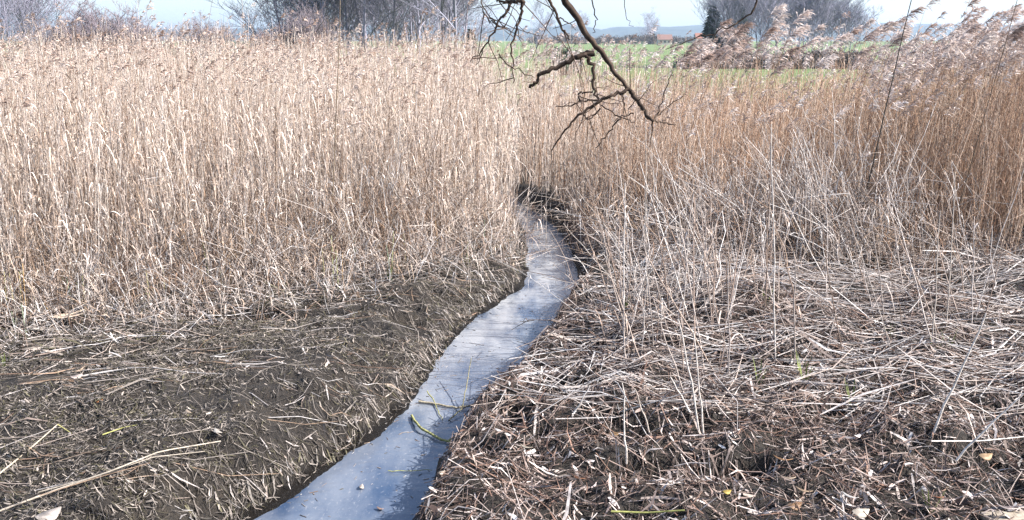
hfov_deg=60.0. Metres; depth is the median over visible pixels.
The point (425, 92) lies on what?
reed stalk
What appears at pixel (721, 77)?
reed stalk
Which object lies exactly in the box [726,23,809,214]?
reed stalk
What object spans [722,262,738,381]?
reed stalk
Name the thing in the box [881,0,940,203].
reed stalk
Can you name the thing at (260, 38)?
bare shrub
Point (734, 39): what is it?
reed stalk
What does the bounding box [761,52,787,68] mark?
scrub bush
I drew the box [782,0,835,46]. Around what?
bare tree
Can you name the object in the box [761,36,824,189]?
reed stalk
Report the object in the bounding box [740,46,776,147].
reed stalk
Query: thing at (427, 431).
fallen twig
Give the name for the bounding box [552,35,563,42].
scrub bush
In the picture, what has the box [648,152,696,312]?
reed stalk
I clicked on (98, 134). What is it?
reed bed
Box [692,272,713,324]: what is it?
reed stalk
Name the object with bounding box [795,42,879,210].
reed stalk
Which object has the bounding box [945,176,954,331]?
reed stalk
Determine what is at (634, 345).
reed stalk
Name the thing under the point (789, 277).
reed stalk
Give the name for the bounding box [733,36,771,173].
reed stalk
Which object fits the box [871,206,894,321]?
reed stalk
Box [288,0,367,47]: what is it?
bare tree
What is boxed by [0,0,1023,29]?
sky
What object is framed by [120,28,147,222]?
reed stalk
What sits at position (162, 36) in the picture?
bare shrub
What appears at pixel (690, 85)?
reed stalk
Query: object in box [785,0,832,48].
bare tree
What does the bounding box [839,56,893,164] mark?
reed stalk
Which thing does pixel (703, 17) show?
bare tree
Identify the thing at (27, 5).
bare tree
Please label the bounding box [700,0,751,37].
bare tree
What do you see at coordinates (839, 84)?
reed stalk
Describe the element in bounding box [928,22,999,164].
reed stalk
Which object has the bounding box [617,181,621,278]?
reed stalk
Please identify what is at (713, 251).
reed stalk
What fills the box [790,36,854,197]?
reed stalk
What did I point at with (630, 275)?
reed stalk
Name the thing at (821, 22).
bare tree
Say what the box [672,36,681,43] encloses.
scrub bush
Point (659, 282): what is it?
reed stalk
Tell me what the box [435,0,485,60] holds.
bare tree
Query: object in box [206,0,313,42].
bare tree
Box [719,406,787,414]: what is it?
fallen reed
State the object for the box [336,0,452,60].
bare tree
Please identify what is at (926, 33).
reed stalk
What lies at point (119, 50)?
reed stalk
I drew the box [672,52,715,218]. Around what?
reed stalk
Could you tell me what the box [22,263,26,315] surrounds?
reed stub
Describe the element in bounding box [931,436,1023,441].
fallen reed
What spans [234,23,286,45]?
bare shrub
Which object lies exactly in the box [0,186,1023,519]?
reed litter
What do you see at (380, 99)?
reed stalk
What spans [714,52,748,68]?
scrub bush
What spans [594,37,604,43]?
scrub bush
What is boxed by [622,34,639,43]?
scrub bush
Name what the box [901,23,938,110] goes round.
reed stalk
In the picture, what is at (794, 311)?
reed stalk
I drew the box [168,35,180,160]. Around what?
reed stalk
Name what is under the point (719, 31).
reed stalk
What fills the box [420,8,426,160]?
reed stalk
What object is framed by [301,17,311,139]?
reed stalk
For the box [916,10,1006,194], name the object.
reed stalk
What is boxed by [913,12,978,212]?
reed stalk
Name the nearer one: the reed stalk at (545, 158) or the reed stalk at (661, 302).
the reed stalk at (661, 302)
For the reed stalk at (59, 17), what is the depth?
10.30 m
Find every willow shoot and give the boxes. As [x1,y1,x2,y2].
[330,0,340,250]
[852,0,911,247]
[944,1,1016,258]
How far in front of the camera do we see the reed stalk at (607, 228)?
7.80 m
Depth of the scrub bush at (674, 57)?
115.89 m
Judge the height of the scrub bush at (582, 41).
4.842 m
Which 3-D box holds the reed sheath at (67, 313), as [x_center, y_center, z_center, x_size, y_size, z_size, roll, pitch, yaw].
[-3.791,0.453,7.580,0.300,0.030,0.029,-11,18,-38]
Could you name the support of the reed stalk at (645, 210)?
on the ground
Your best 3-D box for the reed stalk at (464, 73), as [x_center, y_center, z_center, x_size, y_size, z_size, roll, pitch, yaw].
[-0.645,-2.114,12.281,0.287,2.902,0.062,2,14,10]
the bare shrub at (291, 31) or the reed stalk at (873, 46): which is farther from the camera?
the bare shrub at (291, 31)
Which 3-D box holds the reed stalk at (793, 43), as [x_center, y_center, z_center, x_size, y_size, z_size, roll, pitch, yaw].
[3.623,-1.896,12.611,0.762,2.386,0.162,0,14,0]
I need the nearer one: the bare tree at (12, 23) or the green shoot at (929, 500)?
the green shoot at (929, 500)
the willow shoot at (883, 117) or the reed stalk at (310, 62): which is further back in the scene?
the reed stalk at (310, 62)
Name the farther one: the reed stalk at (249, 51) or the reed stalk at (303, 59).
the reed stalk at (303, 59)
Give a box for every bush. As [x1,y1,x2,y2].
[531,33,546,43]
[548,45,578,74]
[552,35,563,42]
[562,33,577,43]
[575,36,587,43]
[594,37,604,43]
[598,36,613,43]
[612,35,621,43]
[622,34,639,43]
[641,34,656,43]
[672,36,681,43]
[672,54,699,69]
[677,37,686,43]
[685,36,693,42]
[703,55,735,68]
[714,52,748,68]
[737,54,758,68]
[743,52,780,68]
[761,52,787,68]
[773,50,809,68]
[785,52,822,68]
[809,48,836,68]
[815,51,841,68]
[827,50,863,68]
[836,50,871,68]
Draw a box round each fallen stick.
[76,399,115,422]
[611,510,684,513]
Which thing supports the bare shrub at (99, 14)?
on the ground
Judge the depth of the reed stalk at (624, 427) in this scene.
5.03 m
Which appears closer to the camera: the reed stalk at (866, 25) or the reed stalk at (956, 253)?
the reed stalk at (956, 253)
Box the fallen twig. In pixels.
[410,414,454,441]
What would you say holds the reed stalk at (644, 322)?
on the ground
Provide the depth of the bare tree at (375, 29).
79.06 m
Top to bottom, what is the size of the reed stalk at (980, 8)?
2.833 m
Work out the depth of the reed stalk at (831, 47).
11.87 m
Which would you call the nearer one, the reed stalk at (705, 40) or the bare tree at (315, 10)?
the reed stalk at (705, 40)
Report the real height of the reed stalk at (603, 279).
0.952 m
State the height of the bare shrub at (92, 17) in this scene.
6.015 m
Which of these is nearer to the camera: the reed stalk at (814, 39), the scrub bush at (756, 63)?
the reed stalk at (814, 39)
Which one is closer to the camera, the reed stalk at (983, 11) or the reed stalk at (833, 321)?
the reed stalk at (833, 321)
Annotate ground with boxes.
[0,41,1023,519]
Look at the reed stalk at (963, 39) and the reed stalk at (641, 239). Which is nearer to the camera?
the reed stalk at (641, 239)
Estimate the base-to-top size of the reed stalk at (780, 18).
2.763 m
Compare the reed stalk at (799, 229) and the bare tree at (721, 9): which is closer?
the reed stalk at (799, 229)
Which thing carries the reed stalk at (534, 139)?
on the ground
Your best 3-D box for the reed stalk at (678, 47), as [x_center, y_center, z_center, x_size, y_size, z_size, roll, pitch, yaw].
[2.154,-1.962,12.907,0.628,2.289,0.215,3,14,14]
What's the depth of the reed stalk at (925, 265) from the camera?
6.78 m
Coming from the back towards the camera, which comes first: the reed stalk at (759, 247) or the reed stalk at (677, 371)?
the reed stalk at (759, 247)
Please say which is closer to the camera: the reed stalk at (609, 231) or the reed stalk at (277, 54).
the reed stalk at (609, 231)
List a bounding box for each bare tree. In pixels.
[0,0,31,50]
[0,0,69,58]
[0,0,74,43]
[0,0,76,50]
[12,0,58,48]
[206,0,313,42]
[255,0,411,58]
[260,0,387,36]
[262,0,354,33]
[262,0,355,33]
[263,0,297,23]
[277,0,411,58]
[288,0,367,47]
[303,0,337,46]
[314,0,341,53]
[327,1,429,57]
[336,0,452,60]
[341,0,434,55]
[343,0,354,54]
[356,0,435,44]
[367,0,451,48]
[369,0,475,57]
[380,0,516,56]
[401,0,444,64]
[401,0,459,52]
[406,0,431,45]
[412,0,452,61]
[414,0,456,47]
[421,0,503,49]
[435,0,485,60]
[521,0,555,50]
[571,10,591,43]
[638,6,659,34]
[642,12,660,34]
[691,0,747,45]
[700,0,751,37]
[704,0,754,29]
[705,0,756,44]
[712,0,758,66]
[722,2,756,66]
[725,1,768,36]
[741,0,786,39]
[745,1,772,45]
[746,0,784,49]
[747,0,801,51]
[754,1,793,53]
[755,0,803,66]
[771,1,806,47]
[778,0,820,47]
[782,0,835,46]
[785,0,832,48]
[794,0,850,67]
[802,0,849,49]
[808,0,850,48]
[810,0,842,51]
[819,0,868,50]
[824,2,853,42]
[828,0,872,47]
[831,0,868,50]
[837,0,862,50]
[853,6,882,50]
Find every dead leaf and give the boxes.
[35,506,61,519]
[70,374,81,378]
[788,502,801,509]
[842,491,858,497]
[852,509,869,517]
[979,453,991,460]
[995,502,1018,509]
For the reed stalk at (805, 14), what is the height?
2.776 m
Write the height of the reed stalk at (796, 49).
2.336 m
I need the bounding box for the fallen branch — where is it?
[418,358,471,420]
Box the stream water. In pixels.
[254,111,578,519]
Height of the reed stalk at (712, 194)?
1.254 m
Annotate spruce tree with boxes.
[460,29,481,72]
[698,5,724,66]
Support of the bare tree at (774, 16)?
on the ground
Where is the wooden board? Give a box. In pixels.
[980,511,1023,519]
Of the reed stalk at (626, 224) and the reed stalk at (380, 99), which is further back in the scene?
the reed stalk at (380, 99)
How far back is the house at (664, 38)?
454.22 m
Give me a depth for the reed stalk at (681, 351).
6.15 m
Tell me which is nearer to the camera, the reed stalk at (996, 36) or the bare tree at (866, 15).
the reed stalk at (996, 36)
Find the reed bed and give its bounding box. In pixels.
[0,0,1023,357]
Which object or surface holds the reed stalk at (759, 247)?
on the ground
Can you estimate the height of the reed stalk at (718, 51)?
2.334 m
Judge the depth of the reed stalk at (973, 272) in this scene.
7.41 m
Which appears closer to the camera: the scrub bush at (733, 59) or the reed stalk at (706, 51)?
the reed stalk at (706, 51)
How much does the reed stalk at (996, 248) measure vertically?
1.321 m
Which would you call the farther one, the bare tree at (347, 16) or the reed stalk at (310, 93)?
the bare tree at (347, 16)
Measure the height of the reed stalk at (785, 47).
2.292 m
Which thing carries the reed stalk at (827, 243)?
on the ground
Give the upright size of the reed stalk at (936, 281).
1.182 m
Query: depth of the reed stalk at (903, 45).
11.47 m
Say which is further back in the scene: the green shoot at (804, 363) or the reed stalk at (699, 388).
the green shoot at (804, 363)
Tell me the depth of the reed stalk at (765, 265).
7.39 m
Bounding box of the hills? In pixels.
[2,21,1013,40]
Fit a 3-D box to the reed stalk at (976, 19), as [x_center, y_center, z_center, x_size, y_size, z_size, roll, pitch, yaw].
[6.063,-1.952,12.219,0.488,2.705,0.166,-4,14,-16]
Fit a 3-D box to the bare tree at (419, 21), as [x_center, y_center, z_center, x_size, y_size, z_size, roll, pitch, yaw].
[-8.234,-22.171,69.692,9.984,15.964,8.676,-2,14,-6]
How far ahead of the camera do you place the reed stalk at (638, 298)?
6.97 m
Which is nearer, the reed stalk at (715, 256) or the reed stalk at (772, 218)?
the reed stalk at (715, 256)
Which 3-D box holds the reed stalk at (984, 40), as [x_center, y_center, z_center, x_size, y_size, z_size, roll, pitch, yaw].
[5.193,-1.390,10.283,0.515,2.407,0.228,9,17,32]
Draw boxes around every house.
[656,34,672,44]
[694,33,702,40]
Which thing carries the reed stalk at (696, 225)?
on the ground
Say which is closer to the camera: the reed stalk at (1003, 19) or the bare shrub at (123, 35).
the reed stalk at (1003, 19)
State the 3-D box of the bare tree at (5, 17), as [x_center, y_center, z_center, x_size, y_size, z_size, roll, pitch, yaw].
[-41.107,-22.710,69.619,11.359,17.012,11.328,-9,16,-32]
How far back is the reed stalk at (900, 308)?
7.04 m
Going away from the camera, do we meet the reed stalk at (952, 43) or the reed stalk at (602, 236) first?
the reed stalk at (602, 236)
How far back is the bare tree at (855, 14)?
146.30 m
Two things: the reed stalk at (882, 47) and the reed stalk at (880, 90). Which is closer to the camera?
the reed stalk at (880, 90)
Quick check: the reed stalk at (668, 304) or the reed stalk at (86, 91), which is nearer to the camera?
the reed stalk at (668, 304)
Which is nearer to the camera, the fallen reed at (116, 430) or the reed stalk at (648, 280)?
the fallen reed at (116, 430)
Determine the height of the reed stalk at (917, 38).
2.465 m
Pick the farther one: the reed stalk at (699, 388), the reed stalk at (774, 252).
the reed stalk at (774, 252)
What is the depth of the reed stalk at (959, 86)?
11.35 m
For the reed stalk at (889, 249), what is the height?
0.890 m
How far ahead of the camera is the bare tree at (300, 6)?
67.73 m
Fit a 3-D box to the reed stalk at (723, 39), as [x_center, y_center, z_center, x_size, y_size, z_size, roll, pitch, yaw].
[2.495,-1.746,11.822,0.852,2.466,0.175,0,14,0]
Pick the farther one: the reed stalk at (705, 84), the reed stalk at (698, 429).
the reed stalk at (705, 84)
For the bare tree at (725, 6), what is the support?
on the ground
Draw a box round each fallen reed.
[0,424,57,473]
[0,441,220,511]
[38,451,204,492]
[102,425,135,434]
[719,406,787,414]
[929,383,1017,397]
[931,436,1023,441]
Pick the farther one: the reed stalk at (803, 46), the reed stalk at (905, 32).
the reed stalk at (803, 46)
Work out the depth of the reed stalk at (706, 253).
7.33 m
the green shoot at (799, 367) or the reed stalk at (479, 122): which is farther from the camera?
the reed stalk at (479, 122)
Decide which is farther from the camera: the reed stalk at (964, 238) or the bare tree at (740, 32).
the bare tree at (740, 32)
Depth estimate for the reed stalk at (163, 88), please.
11.17 m
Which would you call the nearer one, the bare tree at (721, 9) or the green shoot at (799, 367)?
the green shoot at (799, 367)
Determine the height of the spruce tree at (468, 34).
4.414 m
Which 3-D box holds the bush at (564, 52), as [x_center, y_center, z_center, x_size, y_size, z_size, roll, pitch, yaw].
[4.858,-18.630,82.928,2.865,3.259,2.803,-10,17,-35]
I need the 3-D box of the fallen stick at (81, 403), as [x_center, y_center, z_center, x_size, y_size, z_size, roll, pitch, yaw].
[-2.584,0.940,5.522,0.631,0.068,0.032,13,19,43]
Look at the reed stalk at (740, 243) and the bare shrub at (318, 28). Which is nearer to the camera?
the reed stalk at (740, 243)
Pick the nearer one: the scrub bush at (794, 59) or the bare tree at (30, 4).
the bare tree at (30, 4)
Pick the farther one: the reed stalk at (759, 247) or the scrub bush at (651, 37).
the scrub bush at (651, 37)
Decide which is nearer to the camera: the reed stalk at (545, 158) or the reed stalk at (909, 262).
the reed stalk at (909, 262)
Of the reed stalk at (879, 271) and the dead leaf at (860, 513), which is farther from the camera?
the reed stalk at (879, 271)
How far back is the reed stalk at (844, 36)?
10.51 m
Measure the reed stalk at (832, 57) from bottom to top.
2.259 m
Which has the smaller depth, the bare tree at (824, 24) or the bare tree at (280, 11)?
the bare tree at (280, 11)
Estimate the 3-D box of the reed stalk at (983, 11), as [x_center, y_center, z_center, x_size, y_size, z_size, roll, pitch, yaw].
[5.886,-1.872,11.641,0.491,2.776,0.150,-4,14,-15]
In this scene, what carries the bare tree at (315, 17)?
on the ground
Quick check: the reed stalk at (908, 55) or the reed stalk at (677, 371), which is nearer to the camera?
the reed stalk at (677, 371)
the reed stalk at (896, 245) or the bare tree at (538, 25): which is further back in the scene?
the bare tree at (538, 25)
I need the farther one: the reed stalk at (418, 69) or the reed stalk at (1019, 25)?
the reed stalk at (418, 69)
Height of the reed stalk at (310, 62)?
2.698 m
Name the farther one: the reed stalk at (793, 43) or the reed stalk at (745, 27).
the reed stalk at (793, 43)
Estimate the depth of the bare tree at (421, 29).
81.52 m
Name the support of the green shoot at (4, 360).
on the ground
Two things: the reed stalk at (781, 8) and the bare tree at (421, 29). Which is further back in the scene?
the bare tree at (421, 29)
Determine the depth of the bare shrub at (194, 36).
185.74 m
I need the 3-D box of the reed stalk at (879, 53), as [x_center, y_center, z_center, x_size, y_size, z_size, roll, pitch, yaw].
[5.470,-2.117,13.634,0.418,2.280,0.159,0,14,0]
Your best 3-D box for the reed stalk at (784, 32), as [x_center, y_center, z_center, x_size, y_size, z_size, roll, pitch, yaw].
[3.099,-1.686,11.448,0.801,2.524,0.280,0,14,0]
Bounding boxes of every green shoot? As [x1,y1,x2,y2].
[1,344,12,366]
[753,358,769,384]
[796,353,811,373]
[796,355,812,384]
[844,378,857,407]
[922,490,945,514]
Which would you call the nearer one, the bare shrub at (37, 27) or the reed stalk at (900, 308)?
the reed stalk at (900, 308)
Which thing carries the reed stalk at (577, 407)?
on the ground
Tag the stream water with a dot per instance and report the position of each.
(499, 336)
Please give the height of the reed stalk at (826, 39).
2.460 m
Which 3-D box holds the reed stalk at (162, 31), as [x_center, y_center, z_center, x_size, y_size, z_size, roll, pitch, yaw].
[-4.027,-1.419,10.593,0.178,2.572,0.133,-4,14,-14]
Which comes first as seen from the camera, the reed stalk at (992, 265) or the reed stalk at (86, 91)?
the reed stalk at (992, 265)
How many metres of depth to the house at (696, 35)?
483.46 m
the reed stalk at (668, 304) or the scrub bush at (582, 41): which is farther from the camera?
the scrub bush at (582, 41)
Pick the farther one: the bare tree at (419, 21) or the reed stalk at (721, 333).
the bare tree at (419, 21)
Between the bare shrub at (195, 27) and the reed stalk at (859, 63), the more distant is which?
the bare shrub at (195, 27)
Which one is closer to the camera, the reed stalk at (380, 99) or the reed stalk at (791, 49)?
the reed stalk at (380, 99)
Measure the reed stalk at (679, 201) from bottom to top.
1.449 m
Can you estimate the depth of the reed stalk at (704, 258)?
6.95 m
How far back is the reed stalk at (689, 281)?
6.47 m
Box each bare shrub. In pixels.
[14,13,70,70]
[19,13,79,60]
[39,5,112,53]
[44,0,135,73]
[96,0,175,73]
[102,17,147,74]
[129,23,176,51]
[165,10,217,51]
[178,19,227,59]
[204,25,237,57]
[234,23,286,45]
[235,26,283,69]
[248,6,330,54]
[254,15,313,54]
[283,0,351,74]
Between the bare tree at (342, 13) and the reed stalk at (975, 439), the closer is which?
the reed stalk at (975, 439)
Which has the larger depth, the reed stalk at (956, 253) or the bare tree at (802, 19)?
the bare tree at (802, 19)
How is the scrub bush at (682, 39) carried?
on the ground
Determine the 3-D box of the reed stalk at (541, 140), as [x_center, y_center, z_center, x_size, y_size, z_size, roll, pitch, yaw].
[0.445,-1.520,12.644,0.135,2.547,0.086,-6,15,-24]
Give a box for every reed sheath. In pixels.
[26,326,65,330]
[47,312,85,317]
[52,309,84,315]
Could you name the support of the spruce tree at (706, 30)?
on the ground
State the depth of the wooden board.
4.47 m
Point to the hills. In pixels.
(680, 31)
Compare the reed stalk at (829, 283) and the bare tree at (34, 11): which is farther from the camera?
the bare tree at (34, 11)
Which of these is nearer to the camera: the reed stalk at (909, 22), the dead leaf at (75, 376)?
the dead leaf at (75, 376)
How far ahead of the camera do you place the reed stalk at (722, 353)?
6.10 m
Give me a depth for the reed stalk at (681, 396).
5.54 m
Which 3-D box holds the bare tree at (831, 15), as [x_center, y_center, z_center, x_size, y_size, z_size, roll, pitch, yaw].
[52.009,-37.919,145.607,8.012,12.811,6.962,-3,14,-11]
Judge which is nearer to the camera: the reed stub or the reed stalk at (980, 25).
the reed stub
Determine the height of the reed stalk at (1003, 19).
2.750 m
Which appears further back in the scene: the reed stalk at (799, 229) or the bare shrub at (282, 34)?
the bare shrub at (282, 34)
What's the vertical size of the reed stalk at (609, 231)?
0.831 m
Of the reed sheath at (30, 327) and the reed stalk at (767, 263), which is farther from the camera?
the reed sheath at (30, 327)
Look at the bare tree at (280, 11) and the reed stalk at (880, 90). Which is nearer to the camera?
the reed stalk at (880, 90)
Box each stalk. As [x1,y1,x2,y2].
[53,15,79,191]
[84,35,90,216]
[113,29,123,95]
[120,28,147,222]
[156,22,177,204]
[158,30,175,188]
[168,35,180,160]
[246,50,255,184]
[262,27,275,208]
[273,13,285,212]
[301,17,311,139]
[302,18,319,206]
[302,35,321,204]
[376,40,383,177]
[411,30,427,185]
[413,71,450,237]
[418,6,438,170]
[419,48,434,188]
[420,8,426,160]
[458,0,473,166]
[472,46,493,214]
[525,39,543,251]
[539,62,545,223]
[545,39,558,255]
[563,223,626,297]
[571,386,589,417]
[577,191,636,265]
[581,218,621,329]
[587,180,622,302]
[594,184,622,315]
[595,306,611,366]
[596,206,626,335]
[605,166,617,306]
[605,197,610,280]
[606,261,640,359]
[615,147,636,291]
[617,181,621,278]
[617,269,629,361]
[622,383,626,463]
[623,192,630,349]
[625,176,655,295]
[625,248,652,342]
[628,232,632,317]
[631,54,695,209]
[635,389,650,435]
[636,199,674,349]
[640,44,683,168]
[640,163,688,318]
[640,199,653,352]
[640,282,649,355]
[641,43,715,217]
[645,118,647,308]
[645,252,716,375]
[647,37,712,207]
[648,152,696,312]
[648,173,679,328]
[651,47,699,192]
[653,299,685,398]
[654,184,696,307]
[656,38,703,219]
[657,230,675,336]
[661,60,700,147]
[662,50,708,147]
[665,27,736,202]
[665,160,711,286]
[669,32,748,203]
[669,34,732,189]
[670,51,730,222]
[670,377,690,415]
[671,179,704,375]
[672,52,713,145]
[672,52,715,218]
[673,155,713,285]
[675,46,727,194]
[677,193,693,347]
[678,143,679,277]
[678,319,699,430]
[679,26,726,150]
[680,46,729,183]
[681,322,683,376]
[683,23,743,217]
[684,18,733,170]
[690,45,740,205]
[691,203,694,357]
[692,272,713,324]
[693,332,704,437]
[695,169,712,336]
[699,47,752,230]
[701,39,747,181]
[701,203,710,305]
[703,36,755,172]
[705,148,717,247]
[711,21,756,214]
[712,184,717,322]
[712,222,719,288]
[712,289,745,375]
[713,252,717,324]
[717,318,725,385]
[718,20,785,177]
[718,44,769,141]
[720,30,787,195]
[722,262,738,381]
[723,24,811,229]
[723,151,756,323]
[723,170,760,333]
[724,27,780,186]
[725,244,730,303]
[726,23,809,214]
[732,46,801,197]
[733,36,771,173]
[734,40,770,128]
[735,2,787,216]
[740,13,791,171]
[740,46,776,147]
[741,45,787,179]
[744,61,792,179]
[748,41,798,154]
[749,37,792,161]
[750,223,765,271]
[751,8,815,183]
[752,47,795,188]
[760,36,834,189]
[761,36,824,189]
[761,193,768,325]
[761,227,779,305]
[763,143,779,306]
[765,160,829,289]
[768,32,853,199]
[770,124,775,360]
[770,129,779,272]
[771,219,801,323]
[772,44,810,152]
[774,53,838,159]
[777,193,796,271]
[782,44,838,176]
[788,24,826,145]
[789,48,872,197]
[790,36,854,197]
[793,251,796,363]
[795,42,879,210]
[802,28,862,174]
[806,21,899,206]
[816,203,851,355]
[820,167,842,295]
[821,26,884,183]
[821,282,851,360]
[823,32,879,169]
[825,18,876,142]
[831,28,889,154]
[833,6,927,227]
[833,18,907,184]
[834,43,889,149]
[838,194,891,354]
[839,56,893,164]
[842,19,917,192]
[842,29,913,207]
[843,20,893,174]
[843,34,910,231]
[844,30,929,204]
[849,32,902,175]
[851,27,913,205]
[852,222,861,281]
[855,49,887,134]
[856,244,867,293]
[858,41,913,155]
[860,204,915,289]
[862,46,924,168]
[863,33,927,162]
[863,265,874,317]
[871,175,943,344]
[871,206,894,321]
[872,50,915,183]
[873,55,899,165]
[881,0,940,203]
[884,173,931,340]
[887,23,953,129]
[888,180,903,291]
[889,275,908,343]
[891,40,958,206]
[893,23,984,201]
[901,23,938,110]
[910,6,985,149]
[911,149,959,317]
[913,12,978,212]
[915,33,974,241]
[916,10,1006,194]
[917,21,973,171]
[918,29,960,127]
[920,206,941,339]
[922,51,995,202]
[924,32,998,206]
[925,33,996,233]
[926,6,1022,168]
[926,18,979,202]
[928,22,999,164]
[928,29,989,139]
[930,33,1023,233]
[930,313,986,439]
[932,211,940,345]
[935,0,983,220]
[935,21,1023,248]
[939,8,989,180]
[941,10,1023,214]
[941,35,998,221]
[941,220,986,315]
[943,26,1023,236]
[943,31,1023,205]
[944,9,1020,198]
[944,191,965,304]
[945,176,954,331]
[947,20,1002,181]
[948,198,963,282]
[951,163,977,304]
[952,42,1023,246]
[953,4,1022,145]
[956,393,1023,460]
[967,31,1020,234]
[971,216,977,327]
[975,170,1023,317]
[979,37,1023,225]
[981,214,1014,322]
[990,240,995,289]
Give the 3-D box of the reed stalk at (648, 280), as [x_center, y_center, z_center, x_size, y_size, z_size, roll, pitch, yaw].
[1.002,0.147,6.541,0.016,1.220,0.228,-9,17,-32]
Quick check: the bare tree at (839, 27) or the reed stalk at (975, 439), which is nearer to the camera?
the reed stalk at (975, 439)
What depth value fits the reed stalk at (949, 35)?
12.51 m
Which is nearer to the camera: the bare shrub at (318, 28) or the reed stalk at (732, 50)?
the reed stalk at (732, 50)
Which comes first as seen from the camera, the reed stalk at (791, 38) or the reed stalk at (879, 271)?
the reed stalk at (879, 271)
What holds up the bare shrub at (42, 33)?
on the ground
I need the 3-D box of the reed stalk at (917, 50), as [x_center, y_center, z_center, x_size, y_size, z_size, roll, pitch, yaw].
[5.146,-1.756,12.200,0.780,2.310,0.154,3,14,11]
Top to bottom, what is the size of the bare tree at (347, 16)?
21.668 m
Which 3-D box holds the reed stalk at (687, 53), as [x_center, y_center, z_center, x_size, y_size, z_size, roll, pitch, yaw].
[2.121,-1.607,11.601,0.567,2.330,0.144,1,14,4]
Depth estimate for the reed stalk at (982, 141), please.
10.11 m
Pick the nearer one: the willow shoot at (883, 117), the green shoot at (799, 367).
the green shoot at (799, 367)
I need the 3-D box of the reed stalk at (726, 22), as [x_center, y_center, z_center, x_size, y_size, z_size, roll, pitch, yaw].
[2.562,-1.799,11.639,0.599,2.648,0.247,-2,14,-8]
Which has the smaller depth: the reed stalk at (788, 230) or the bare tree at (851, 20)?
the reed stalk at (788, 230)
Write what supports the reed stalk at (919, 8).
on the ground
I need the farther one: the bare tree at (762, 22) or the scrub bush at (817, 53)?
the bare tree at (762, 22)
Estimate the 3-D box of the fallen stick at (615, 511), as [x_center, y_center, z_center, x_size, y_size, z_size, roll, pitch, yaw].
[0.676,1.249,4.421,0.363,0.063,0.021,3,14,12]
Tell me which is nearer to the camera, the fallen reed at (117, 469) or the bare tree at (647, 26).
the fallen reed at (117, 469)
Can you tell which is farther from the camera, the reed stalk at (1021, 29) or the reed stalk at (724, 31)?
the reed stalk at (724, 31)
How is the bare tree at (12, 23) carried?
on the ground
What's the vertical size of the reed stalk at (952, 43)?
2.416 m
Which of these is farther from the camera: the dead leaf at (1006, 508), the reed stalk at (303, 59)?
the reed stalk at (303, 59)
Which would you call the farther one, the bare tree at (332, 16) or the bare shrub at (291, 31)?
the bare tree at (332, 16)
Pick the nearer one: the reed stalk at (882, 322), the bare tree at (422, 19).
the reed stalk at (882, 322)
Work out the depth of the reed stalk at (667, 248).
7.27 m
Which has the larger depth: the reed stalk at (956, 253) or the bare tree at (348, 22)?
the bare tree at (348, 22)
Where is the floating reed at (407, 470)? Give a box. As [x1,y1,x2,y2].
[388,469,428,471]
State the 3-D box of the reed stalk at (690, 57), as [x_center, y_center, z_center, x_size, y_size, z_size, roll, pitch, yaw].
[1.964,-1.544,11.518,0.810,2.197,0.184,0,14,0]
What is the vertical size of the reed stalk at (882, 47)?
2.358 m
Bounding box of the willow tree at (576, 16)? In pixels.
[468,0,757,185]
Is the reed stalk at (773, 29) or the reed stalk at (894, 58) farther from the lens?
the reed stalk at (894, 58)
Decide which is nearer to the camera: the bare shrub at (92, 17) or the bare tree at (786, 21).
the bare shrub at (92, 17)
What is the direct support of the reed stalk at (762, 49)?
on the ground
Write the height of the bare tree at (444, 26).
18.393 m
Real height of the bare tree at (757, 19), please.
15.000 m
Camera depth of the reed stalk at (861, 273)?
8.21 m
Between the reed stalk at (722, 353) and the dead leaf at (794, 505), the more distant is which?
the reed stalk at (722, 353)
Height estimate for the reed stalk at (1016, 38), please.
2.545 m
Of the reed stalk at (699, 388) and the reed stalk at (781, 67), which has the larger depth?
the reed stalk at (781, 67)
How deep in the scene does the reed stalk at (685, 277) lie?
6.69 m
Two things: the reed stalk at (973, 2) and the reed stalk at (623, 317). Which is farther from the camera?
the reed stalk at (973, 2)
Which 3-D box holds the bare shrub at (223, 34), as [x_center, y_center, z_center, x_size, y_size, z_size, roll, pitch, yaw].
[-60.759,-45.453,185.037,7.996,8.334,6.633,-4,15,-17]
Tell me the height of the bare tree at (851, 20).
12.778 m
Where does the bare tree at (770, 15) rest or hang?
on the ground
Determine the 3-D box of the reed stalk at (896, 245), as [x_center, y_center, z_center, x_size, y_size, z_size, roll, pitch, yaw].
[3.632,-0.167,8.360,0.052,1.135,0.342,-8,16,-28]
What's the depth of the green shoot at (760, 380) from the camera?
6.13 m
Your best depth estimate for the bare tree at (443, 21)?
74.50 m
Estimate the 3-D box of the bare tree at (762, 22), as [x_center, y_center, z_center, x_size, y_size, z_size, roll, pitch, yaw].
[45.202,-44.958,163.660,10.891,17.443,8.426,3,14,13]
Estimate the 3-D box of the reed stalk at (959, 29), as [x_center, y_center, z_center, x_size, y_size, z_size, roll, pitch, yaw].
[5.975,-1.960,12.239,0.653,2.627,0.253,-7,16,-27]
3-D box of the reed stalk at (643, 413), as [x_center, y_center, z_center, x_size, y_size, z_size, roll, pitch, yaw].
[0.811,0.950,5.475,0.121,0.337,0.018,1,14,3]
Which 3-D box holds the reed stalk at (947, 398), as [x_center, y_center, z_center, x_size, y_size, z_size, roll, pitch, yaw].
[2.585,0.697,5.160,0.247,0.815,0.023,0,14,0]
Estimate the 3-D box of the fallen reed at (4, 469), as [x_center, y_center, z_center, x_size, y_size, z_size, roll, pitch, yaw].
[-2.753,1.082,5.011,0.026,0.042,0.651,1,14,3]

